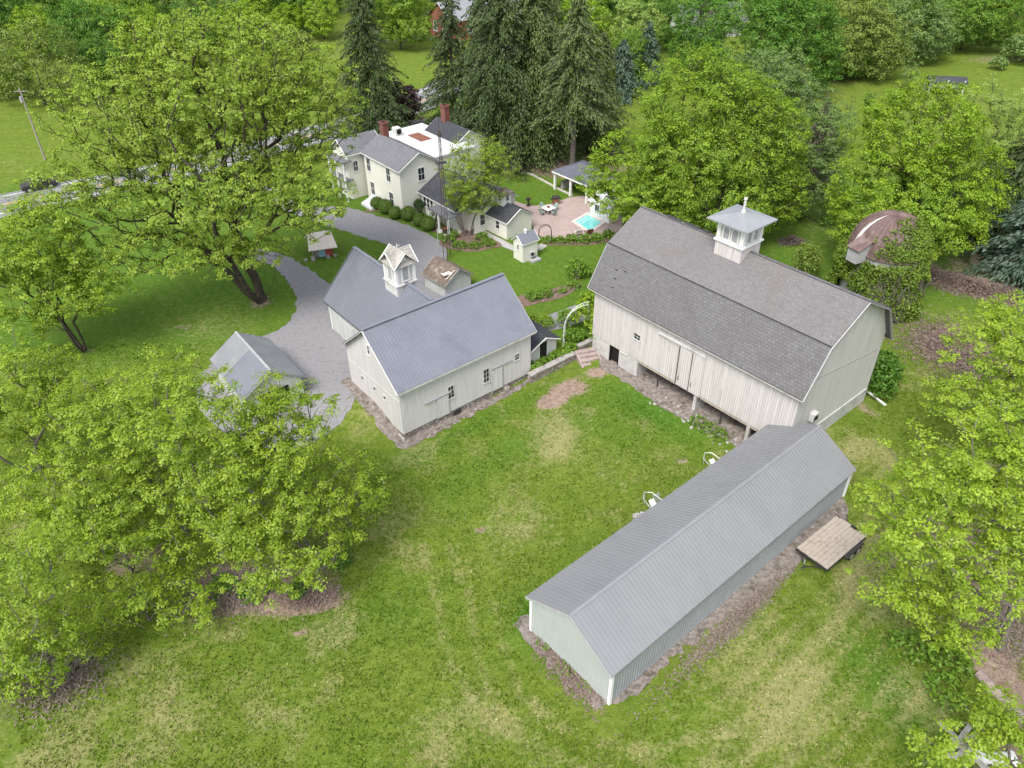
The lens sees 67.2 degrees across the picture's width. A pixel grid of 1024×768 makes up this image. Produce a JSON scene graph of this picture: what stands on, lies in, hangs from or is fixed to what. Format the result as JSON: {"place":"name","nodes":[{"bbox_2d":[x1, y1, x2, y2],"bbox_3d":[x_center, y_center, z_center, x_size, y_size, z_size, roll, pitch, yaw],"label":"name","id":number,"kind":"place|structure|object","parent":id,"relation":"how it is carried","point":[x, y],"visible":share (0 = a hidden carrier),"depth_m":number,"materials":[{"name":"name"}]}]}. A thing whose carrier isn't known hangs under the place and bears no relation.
{"place":"outdoors","nodes":[
{"label":"outdoors","id":0,"kind":"place"},
{"bbox_2d":[0,1,599,215],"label":"road","id":1,"kind":"structure","parent":0,"point":[3,199],"depth_m":110.30,"materials":[{"name":"grey asphalt"}]},
{"bbox_2d":[194,185,446,447],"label":"driveway","id":2,"kind":"structure","parent":0,"point":[307,340],"depth_m":77.40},
{"bbox_2d":[0,0,1023,767],"bbox_3d":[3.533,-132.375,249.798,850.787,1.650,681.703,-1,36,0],"label":"ground","id":3,"kind":"structure","parent":0,"point":[212,314],"depth_m":55.62,"materials":[{"name":"green plant"}]},
{"bbox_2d":[0,36,36,97],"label":"broadleaf tree","id":4,"kind":"object","parent":3,"relation":"on","point":[15,76],"visible":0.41,"depth_m":139.77,"materials":[{"name":"green plant"}]},
{"bbox_2d":[0,0,39,44],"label":"broadleaf tree","id":5,"kind":"object","parent":3,"relation":"on","point":[6,13],"visible":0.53,"depth_m":171.47,"materials":[{"name":"green plant"}]},
{"bbox_2d":[4,3,64,56],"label":"broadleaf tree","id":6,"kind":"object","parent":3,"relation":"on","point":[43,18],"visible":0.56,"depth_m":160.85,"materials":[{"name":"green plant"}]},
{"bbox_2d":[0,9,95,106],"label":"broadleaf tree","id":7,"kind":"object","parent":3,"relation":"on","point":[18,63],"visible":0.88,"depth_m":133.13,"materials":[{"name":"green plant"}]},
{"bbox_2d":[0,327,109,470],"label":"maple tree","id":8,"kind":"object","parent":3,"relation":"on","point":[38,387],"visible":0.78,"depth_m":58.01,"materials":[{"name":"green plant"}]},
{"bbox_2d":[0,514,113,710],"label":"maple tree","id":9,"kind":"object","parent":3,"relation":"on","point":[70,634],"visible":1,"depth_m":42.96,"materials":[{"name":"green plant"}]},
{"bbox_2d":[0,618,136,746],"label":"brush heap","id":10,"kind":"object","parent":3,"relation":"on","point":[67,683],"visible":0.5,"depth_m":47.25,"materials":[{"name":"wood"}]},
{"bbox_2d":[0,187,137,352],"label":"maple tree","id":11,"kind":"object","parent":3,"relation":"on","point":[40,261],"visible":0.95,"depth_m":68.47,"materials":[{"name":"green plant"}]},
{"bbox_2d":[45,0,108,59],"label":"broadleaf tree","id":12,"kind":"object","parent":3,"relation":"on","point":[49,10],"visible":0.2,"depth_m":157.96,"materials":[{"name":"green plant"}]},
{"bbox_2d":[0,441,177,584],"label":"maple tree","id":13,"kind":"object","parent":3,"relation":"on","point":[118,541],"visible":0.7,"depth_m":50.75,"materials":[{"name":"green plant"}]},
{"bbox_2d":[74,30,133,92],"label":"broadleaf tree","id":14,"kind":"object","parent":3,"relation":"on","point":[89,45],"visible":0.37,"depth_m":138.99,"materials":[{"name":"green plant"}]},
{"bbox_2d":[55,0,156,69],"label":"broadleaf tree","id":15,"kind":"object","parent":3,"relation":"on","point":[91,21],"visible":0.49,"depth_m":148.70,"materials":[{"name":"green plant"}]},
{"bbox_2d":[36,369,204,537],"bbox_3d":[-27.035,5.579,53.998,10.134,13.886,11.116,-18,40,-21],"label":"maple tree","id":16,"kind":"object","parent":3,"relation":"on","point":[75,432],"visible":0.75,"depth_m":50.98,"materials":[{"name":"green plant"}]},
{"bbox_2d":[110,4,182,65],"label":"broadleaf tree","id":17,"kind":"object","parent":3,"relation":"on","point":[149,9],"visible":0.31,"depth_m":151.06,"materials":[{"name":"green plant"}]},
{"bbox_2d":[120,0,176,41],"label":"broadleaf tree","id":18,"kind":"object","parent":3,"relation":"on","point":[162,9],"visible":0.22,"depth_m":166.31,"materials":[{"name":"green plant"}]},
{"bbox_2d":[74,543,226,632],"bbox_3d":[-23.382,13.930,50.131,9.411,4.943,6.361,-1,36,0],"label":"maple tree","id":19,"kind":"object","parent":3,"relation":"on","point":[141,597],"visible":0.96,"depth_m":49.31,"materials":[{"name":"green plant"}]},
{"bbox_2d":[87,343,271,565],"bbox_3d":[-21.743,5.777,50.487,12.577,17.757,9.100,10,38,14],"label":"maple tree","id":20,"kind":"object","parent":3,"relation":"on","point":[177,448],"visible":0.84,"depth_m":47.11,"materials":[{"name":"green plant"}]},
{"bbox_2d":[7,0,370,303],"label":"maple tree","id":21,"kind":"object","parent":3,"relation":"on","point":[225,178],"visible":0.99,"depth_m":69.02,"materials":[{"name":"green plant"}]},
{"bbox_2d":[168,0,233,46],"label":"broadleaf tree","id":22,"kind":"object","parent":3,"relation":"on","point":[212,4],"visible":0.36,"depth_m":163.88,"materials":[{"name":"green plant"}]},
{"bbox_2d":[151,555,289,636],"bbox_3d":[-19.888,13.984,52.981,10.967,0.691,7.336,-8,37,-10],"label":"brush heap","id":23,"kind":"object","parent":3,"relation":"on","point":[225,598],"visible":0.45,"depth_m":52.33,"materials":[{"name":"wood"}]},
{"bbox_2d":[214,0,269,46],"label":"broadleaf tree","id":24,"kind":"object","parent":3,"relation":"on","point":[247,10],"visible":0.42,"depth_m":163.94,"materials":[{"name":"green plant"}]},
{"bbox_2d":[209,331,304,424],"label":"metal roof garage","id":25,"kind":"structure","parent":3,"relation":"on","point":[247,355],"depth_m":66.98,"materials":[{"name":"metal"}]},
{"bbox_2d":[206,543,353,605],"bbox_3d":[-15.846,13.484,53.151,10.123,1.600,4.005,-13,38,-16],"label":"bush","id":26,"kind":"object","parent":3,"relation":"on","point":[218,578],"visible":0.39,"depth_m":52.56,"materials":[{"name":"green plant"}]},
{"bbox_2d":[182,370,391,609],"bbox_3d":[-14.530,7.790,49.707,10.626,15.377,12.592,17,40,22],"label":"maple tree","id":27,"kind":"object","parent":3,"relation":"on","point":[270,519],"visible":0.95,"depth_m":48.38,"materials":[{"name":"green plant"}]},
{"bbox_2d":[269,2,305,34],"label":"broadleaf tree","id":28,"kind":"object","parent":3,"relation":"on","point":[297,18],"visible":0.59,"depth_m":173.47,"materials":[{"name":"green plant"}]},
{"bbox_2d":[263,576,352,619],"bbox_3d":[-13.921,14.336,52.512,6.562,0.593,3.975,-1,36,0],"label":"brush heap","id":29,"kind":"object","parent":3,"relation":"on","point":[315,594],"visible":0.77,"depth_m":52.32,"materials":[{"name":"wood"}]},
{"bbox_2d":[304,230,337,261],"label":"playhouse","id":30,"kind":"object","parent":3,"relation":"on","point":[324,247],"visible":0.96,"depth_m":89.04,"materials":[{"name":"red paint"}]},
{"bbox_2d":[302,0,339,37],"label":"broadleaf tree","id":31,"kind":"object","parent":3,"relation":"on","point":[327,25],"visible":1,"depth_m":173.69,"materials":[{"name":"green plant"}]},
{"bbox_2d":[324,0,420,144],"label":"spruce tree","id":32,"kind":"object","parent":3,"relation":"on","point":[378,85],"visible":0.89,"depth_m":114.30,"materials":[{"name":"green plant"}]},
{"bbox_2d":[353,0,439,49],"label":"willow tree","id":33,"kind":"object","parent":3,"relation":"on","point":[395,14],"visible":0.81,"depth_m":162.76,"materials":[{"name":"green plant"}]},
{"bbox_2d":[384,78,423,127],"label":"plum tree","id":34,"kind":"object","parent":3,"relation":"on","point":[412,93],"visible":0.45,"depth_m":123.00,"materials":[{"name":"purple plant"}]},
{"bbox_2d":[326,104,517,237],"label":"farmhouse","id":35,"kind":"object","parent":3,"relation":"on","point":[396,166],"visible":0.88,"depth_m":99.30,"materials":[{"name":"grey paint"}]},
{"bbox_2d":[322,244,536,441],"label":"horse barn","id":36,"kind":"structure","parent":3,"relation":"on","point":[419,360],"depth_m":67.07,"materials":[{"name":"grey metal"}]},
{"bbox_2d":[340,377,528,448],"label":"gravel strip","id":37,"kind":"object","parent":3,"relation":"on","point":[384,424],"visible":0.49,"depth_m":67.10,"materials":[{"name":"gravel"}]},
{"bbox_2d":[435,122,450,259],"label":"lattice tower","id":38,"kind":"structure","parent":3,"relation":"on","point":[440,163],"depth_m":83.88,"materials":[{"name":"grey metal"}]},
{"bbox_2d":[418,0,472,125],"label":"spruce tree","id":39,"kind":"object","parent":3,"relation":"on","point":[445,48],"visible":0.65,"depth_m":111.87,"materials":[{"name":"green plant"}]},
{"bbox_2d":[421,256,473,295],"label":"wooden shed","id":40,"kind":"structure","parent":3,"relation":"on","point":[443,276],"depth_m":81.95,"materials":[{"name":"brown wood"}]},
{"bbox_2d":[428,0,484,39],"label":"brick house","id":41,"kind":"structure","parent":3,"relation":"on","point":[464,4],"depth_m":174.81,"materials":[{"name":"brick"}]},
{"bbox_2d":[439,231,501,251],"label":"garden bed","id":42,"kind":"object","parent":3,"relation":"on","point":[463,237],"visible":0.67,"depth_m":91.98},
{"bbox_2d":[441,230,496,250],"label":"flower clump","id":43,"kind":"object","parent":42,"relation":"on","point":[461,242],"visible":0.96,"depth_m":91.60,"materials":[{"name":"green plant"}]},
{"bbox_2d":[434,132,521,235],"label":"yard tree","id":44,"kind":"object","parent":42,"relation":"on","point":[465,199],"visible":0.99,"depth_m":89.15,"materials":[{"name":"green plant"}]},
{"bbox_2d":[444,0,510,133],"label":"spruce tree","id":45,"kind":"object","parent":3,"relation":"on","point":[456,75],"visible":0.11,"depth_m":109.58,"materials":[{"name":"green plant"}]},
{"bbox_2d":[452,0,556,183],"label":"spruce tree","id":46,"kind":"object","parent":3,"relation":"on","point":[501,64],"visible":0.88,"depth_m":103.69,"materials":[{"name":"green plant"}]},
{"bbox_2d":[485,187,533,239],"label":"garden room","id":47,"kind":"object","parent":3,"relation":"on","point":[506,219],"visible":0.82,"depth_m":92.88,"materials":[{"name":"grey paint"}]},
{"bbox_2d":[511,228,540,263],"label":"white shed","id":48,"kind":"structure","parent":3,"relation":"on","point":[525,245],"depth_m":87.58,"materials":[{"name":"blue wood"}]},
{"bbox_2d":[478,0,590,181],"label":"spruce tree","id":49,"kind":"object","parent":3,"relation":"on","point":[538,33],"visible":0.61,"depth_m":104.76,"materials":[{"name":"green plant"}]},
{"bbox_2d":[530,319,560,364],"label":"potting shed","id":50,"kind":"structure","parent":3,"relation":"on","point":[543,341],"depth_m":72.86,"materials":[{"name":"grey"}]},
{"bbox_2d":[517,283,581,306],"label":"garden bed","id":51,"kind":"object","parent":3,"relation":"on","point":[524,300],"visible":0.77,"depth_m":81.76,"materials":[{"name":"brown soil"}]},
{"bbox_2d":[527,351,575,383],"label":"retaining wall","id":52,"kind":"structure","parent":3,"relation":"on","point":[544,370],"depth_m":72.26,"materials":[{"name":"stone"}]},
{"bbox_2d":[529,341,577,371],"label":"hosta bed","id":53,"kind":"object","parent":3,"relation":"on","point":[566,348],"visible":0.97,"depth_m":73.43,"materials":[{"name":"green plant"}]},
{"bbox_2d":[520,626,610,725],"bbox_3d":[3.695,17.920,46.782,3.339,0.311,9.456,-24,42,-28],"label":"weed patch","id":54,"kind":"object","parent":3,"relation":"on","point":[574,678],"visible":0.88,"depth_m":46.75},
{"bbox_2d":[525,0,621,163],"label":"spruce tree","id":55,"kind":"object","parent":3,"relation":"on","point":[581,91],"visible":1,"depth_m":101.10,"materials":[{"name":"green plant"}]},
{"bbox_2d":[542,235,612,244],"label":"garden bed","id":56,"kind":"object","parent":3,"relation":"on","point":[606,239],"visible":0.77,"depth_m":91.87,"materials":[{"name":"brown soil"}]},
{"bbox_2d":[541,229,615,244],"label":"flower clump","id":57,"kind":"object","parent":56,"relation":"on","point":[573,236],"visible":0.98,"depth_m":91.80,"materials":[{"name":"green plant"}]},
{"bbox_2d":[571,291,594,338],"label":"vine bush","id":58,"kind":"object","parent":3,"relation":"on","point":[588,298],"visible":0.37,"depth_m":74.14,"materials":[{"name":"green plant"}]},
{"bbox_2d":[552,160,616,202],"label":"pool pavilion","id":59,"kind":"structure","parent":3,"relation":"on","point":[569,172],"depth_m":102.49,"materials":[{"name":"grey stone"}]},
{"bbox_2d":[574,347,600,367],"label":"stone steps","id":60,"kind":"structure","parent":3,"relation":"on","point":[585,357],"depth_m":73.55,"materials":[{"name":"stone"}]},
{"bbox_2d":[559,0,617,58],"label":"broadleaf tree","id":61,"kind":"object","parent":3,"relation":"on","point":[597,11],"visible":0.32,"depth_m":154.03,"materials":[{"name":"green plant"}]},
{"bbox_2d":[564,29,635,160],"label":"spruce tree","id":62,"kind":"object","parent":3,"relation":"on","point":[606,47],"visible":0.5,"depth_m":112.77,"materials":[{"name":"green plant"}]},
{"bbox_2d":[588,191,627,223],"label":"bath house","id":63,"kind":"structure","parent":3,"relation":"on","point":[594,208],"depth_m":96.57,"materials":[{"name":"white paint"}]},
{"bbox_2d":[611,39,642,105],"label":"blue spruce","id":64,"kind":"object","parent":3,"relation":"on","point":[626,83],"visible":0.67,"depth_m":133.94,"materials":[{"name":"green plant"}]},
{"bbox_2d":[611,20,650,80],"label":"broadleaf tree","id":65,"kind":"object","parent":3,"relation":"on","point":[633,47],"visible":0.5,"depth_m":139.68,"materials":[{"name":"green plant"}]},
{"bbox_2d":[606,0,668,53],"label":"broadleaf tree","id":66,"kind":"object","parent":3,"relation":"on","point":[620,7],"visible":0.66,"depth_m":152.72,"materials":[{"name":"green plant"}]},
{"bbox_2d":[572,119,715,223],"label":"maple tree","id":67,"kind":"object","parent":3,"relation":"on","point":[626,181],"visible":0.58,"depth_m":85.83,"materials":[{"name":"green plant"}]},
{"bbox_2d":[627,21,664,90],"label":"blue spruce","id":68,"kind":"object","parent":3,"relation":"on","point":[649,35],"visible":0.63,"depth_m":141.06,"materials":[{"name":"green plant"}]},
{"bbox_2d":[646,0,693,50],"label":"broadleaf tree","id":69,"kind":"object","parent":3,"relation":"on","point":[667,32],"visible":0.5,"depth_m":161.01,"materials":[{"name":"green plant"}]},
{"bbox_2d":[514,497,848,707],"bbox_3d":[14.189,13.692,52.039,27.760,0.867,8.346,-16,39,-20],"label":"stony border","id":70,"kind":"object","parent":3,"relation":"on","point":[791,558],"visible":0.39,"depth_m":50.60,"materials":[{"name":"gravel"}]},
{"bbox_2d":[525,423,856,704],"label":"metal shed","id":71,"kind":"structure","parent":3,"relation":"on","point":[613,616],"depth_m":49.43,"materials":[{"name":"grey metal"}]},
{"bbox_2d":[664,0,731,69],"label":"broadleaf tree","id":72,"kind":"object","parent":3,"relation":"on","point":[687,35],"visible":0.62,"depth_m":143.52,"materials":[{"name":"green plant"}]},
{"bbox_2d":[614,566,798,736],"bbox_3d":[15.475,14.639,50.727,26.064,0.320,3.088,-28,44,-32],"label":"dirt patch","id":73,"kind":"object","parent":3,"relation":"on","point":[755,603],"visible":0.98,"depth_m":49.50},
{"bbox_2d":[624,39,817,235],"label":"maple tree","id":74,"kind":"object","parent":3,"relation":"on","point":[725,166],"visible":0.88,"depth_m":82.23,"materials":[{"name":"green plant"}]},
{"bbox_2d":[587,197,892,439],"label":"bank barn","id":75,"kind":"structure","parent":3,"relation":"on","point":[728,318],"depth_m":62.34,"materials":[{"name":"wood"}]},
{"bbox_2d":[675,346,692,389],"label":"sliding door","id":76,"kind":"structure","parent":75,"relation":"in","point":[685,357],"depth_m":65.58,"materials":[{"name":"white wood"}]},
{"bbox_2d":[688,353,705,396],"bbox_3d":[15.506,-0.738,64.767,0.125,3.970,1.260,-27,44,-31],"label":"sliding door","id":77,"kind":"structure","parent":75,"relation":"in","point":[698,363],"depth_m":64.71,"materials":[{"name":"white wood"}]},
{"bbox_2d":[693,0,847,95],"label":"broadleaf tree","id":78,"kind":"object","parent":3,"relation":"on","point":[773,17],"visible":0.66,"depth_m":131.19,"materials":[{"name":"green plant"}]},
{"bbox_2d":[714,44,858,215],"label":"maple tree","id":79,"kind":"object","parent":3,"relation":"on","point":[831,146],"visible":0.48,"depth_m":90.28,"materials":[{"name":"green plant"}]},
{"bbox_2d":[790,242,823,274],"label":"bush","id":80,"kind":"object","parent":3,"relation":"on","point":[818,262],"visible":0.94,"depth_m":82.26,"materials":[{"name":"green plant"}]},
{"bbox_2d":[798,103,837,195],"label":"spruce tree","id":81,"kind":"object","parent":3,"relation":"on","point":[815,135],"visible":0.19,"depth_m":101.58,"materials":[{"name":"green plant"}]},
{"bbox_2d":[796,516,866,571],"bbox_3d":[22.196,11.528,53.956,6.122,0.910,2.800,-26,43,-30],"label":"flatbed trailer","id":82,"kind":"object","parent":3,"relation":"on","point":[830,544],"visible":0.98,"depth_m":53.91,"materials":[{"name":"brown wood"}]},
{"bbox_2d":[809,49,879,79],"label":"bush","id":83,"kind":"object","parent":3,"relation":"on","point":[869,60],"visible":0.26,"depth_m":144.44,"materials":[{"name":"green plant"}]},
{"bbox_2d":[807,0,923,81],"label":"broadleaf tree","id":84,"kind":"object","parent":3,"relation":"on","point":[863,29],"visible":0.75,"depth_m":140.22,"materials":[{"name":"green plant"}]},
{"bbox_2d":[839,210,921,314],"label":"silo","id":85,"kind":"object","parent":3,"relation":"on","point":[879,225],"visible":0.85,"depth_m":74.25,"materials":[{"name":"concrete"}]},
{"bbox_2d":[825,208,934,323],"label":"ivy","id":86,"kind":"object","parent":85,"relation":"attached to","point":[911,297],"visible":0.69,"depth_m":74.82,"materials":[{"name":"green plant"}]},
{"bbox_2d":[866,349,904,400],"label":"bush","id":87,"kind":"object","parent":3,"relation":"on","point":[890,366],"visible":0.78,"depth_m":67.05,"materials":[{"name":"green plant"}]},
{"bbox_2d":[866,0,968,61],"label":"broadleaf tree","id":88,"kind":"object","parent":3,"relation":"on","point":[920,47],"visible":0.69,"depth_m":149.35,"materials":[{"name":"green plant"}]},
{"bbox_2d":[824,71,1021,261],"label":"round maple","id":89,"kind":"object","parent":3,"relation":"on","point":[914,171],"visible":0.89,"depth_m":77.67,"materials":[{"name":"green plant"}]},
{"bbox_2d":[884,628,974,711],"bbox_3d":[25.894,16.885,46.705,4.434,1.443,5.864,-11,38,-14],"label":"bush","id":90,"kind":"object","parent":3,"relation":"on","point":[944,674],"visible":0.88,"depth_m":46.41,"materials":[{"name":"green plant"}]},
{"bbox_2d":[843,387,1023,666],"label":"maple tree","id":91,"kind":"object","parent":3,"relation":"on","point":[986,482],"visible":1,"depth_m":40.43,"materials":[{"name":"green plant"}]},
{"bbox_2d":[883,293,1022,401],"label":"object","id":92,"kind":"object","parent":3,"relation":"on","point":[937,341],"depth_m":73.10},
{"bbox_2d":[938,722,988,767],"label":"board pile","id":93,"kind":"object","parent":3,"relation":"on","point":[966,730],"visible":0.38,"depth_m":42.56,"materials":[{"name":"wood"}]},
{"bbox_2d":[905,680,1023,767],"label":"maple tree","id":94,"kind":"object","parent":3,"relation":"on","point":[987,742],"visible":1,"depth_m":38.13,"materials":[{"name":"green plant"}]},
{"bbox_2d":[909,0,1023,49],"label":"broadleaf tree","id":95,"kind":"object","parent":3,"relation":"on","point":[972,33],"visible":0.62,"depth_m":156.09,"materials":[{"name":"green plant"}]},
{"bbox_2d":[917,289,1023,456],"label":"maple tree","id":96,"kind":"object","parent":3,"relation":"on","point":[1014,352],"visible":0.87,"depth_m":53.84,"materials":[{"name":"green plant"}]},
{"bbox_2d":[924,154,1017,263],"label":"spruce tree","id":97,"kind":"object","parent":3,"relation":"on","point":[971,237],"visible":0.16,"depth_m":86.92,"materials":[{"name":"green plant"}]},
{"bbox_2d":[922,596,1023,687],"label":"brush heap","id":98,"kind":"object","parent":3,"relation":"on","point":[1018,643],"visible":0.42,"depth_m":48.49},
{"bbox_2d":[927,264,1023,308],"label":"leaf heap","id":99,"kind":"object","parent":3,"relation":"on","point":[961,281],"visible":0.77,"depth_m":82.04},
{"bbox_2d":[951,138,1023,260],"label":"spruce tree","id":100,"kind":"object","parent":3,"relation":"on","point":[1017,155],"visible":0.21,"depth_m":86.72,"materials":[{"name":"green plant"}]},
{"bbox_2d":[952,72,1023,168],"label":"honey locust","id":101,"kind":"object","parent":3,"relation":"on","point":[1000,100],"visible":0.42,"depth_m":91.95,"materials":[{"name":"green plant"}]},
{"bbox_2d":[957,199,1023,304],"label":"blue spruce","id":102,"kind":"object","parent":3,"relation":"on","point":[1000,264],"visible":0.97,"depth_m":82.62,"materials":[{"name":"green plant"}]},
{"bbox_2d":[999,33,1023,62],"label":"bush","id":103,"kind":"object","parent":3,"relation":"on","point":[1016,43],"visible":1,"depth_m":153.33,"materials":[{"name":"green plant"}]},
{"bbox_2d":[515,196,622,238],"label":"patio","id":104,"kind":"structure","parent":0,"point":[570,209],"depth_m":97.47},
{"bbox_2d":[599,355,755,445],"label":"dirt floor","id":105,"kind":"structure","parent":0,"point":[645,383],"depth_m":68.28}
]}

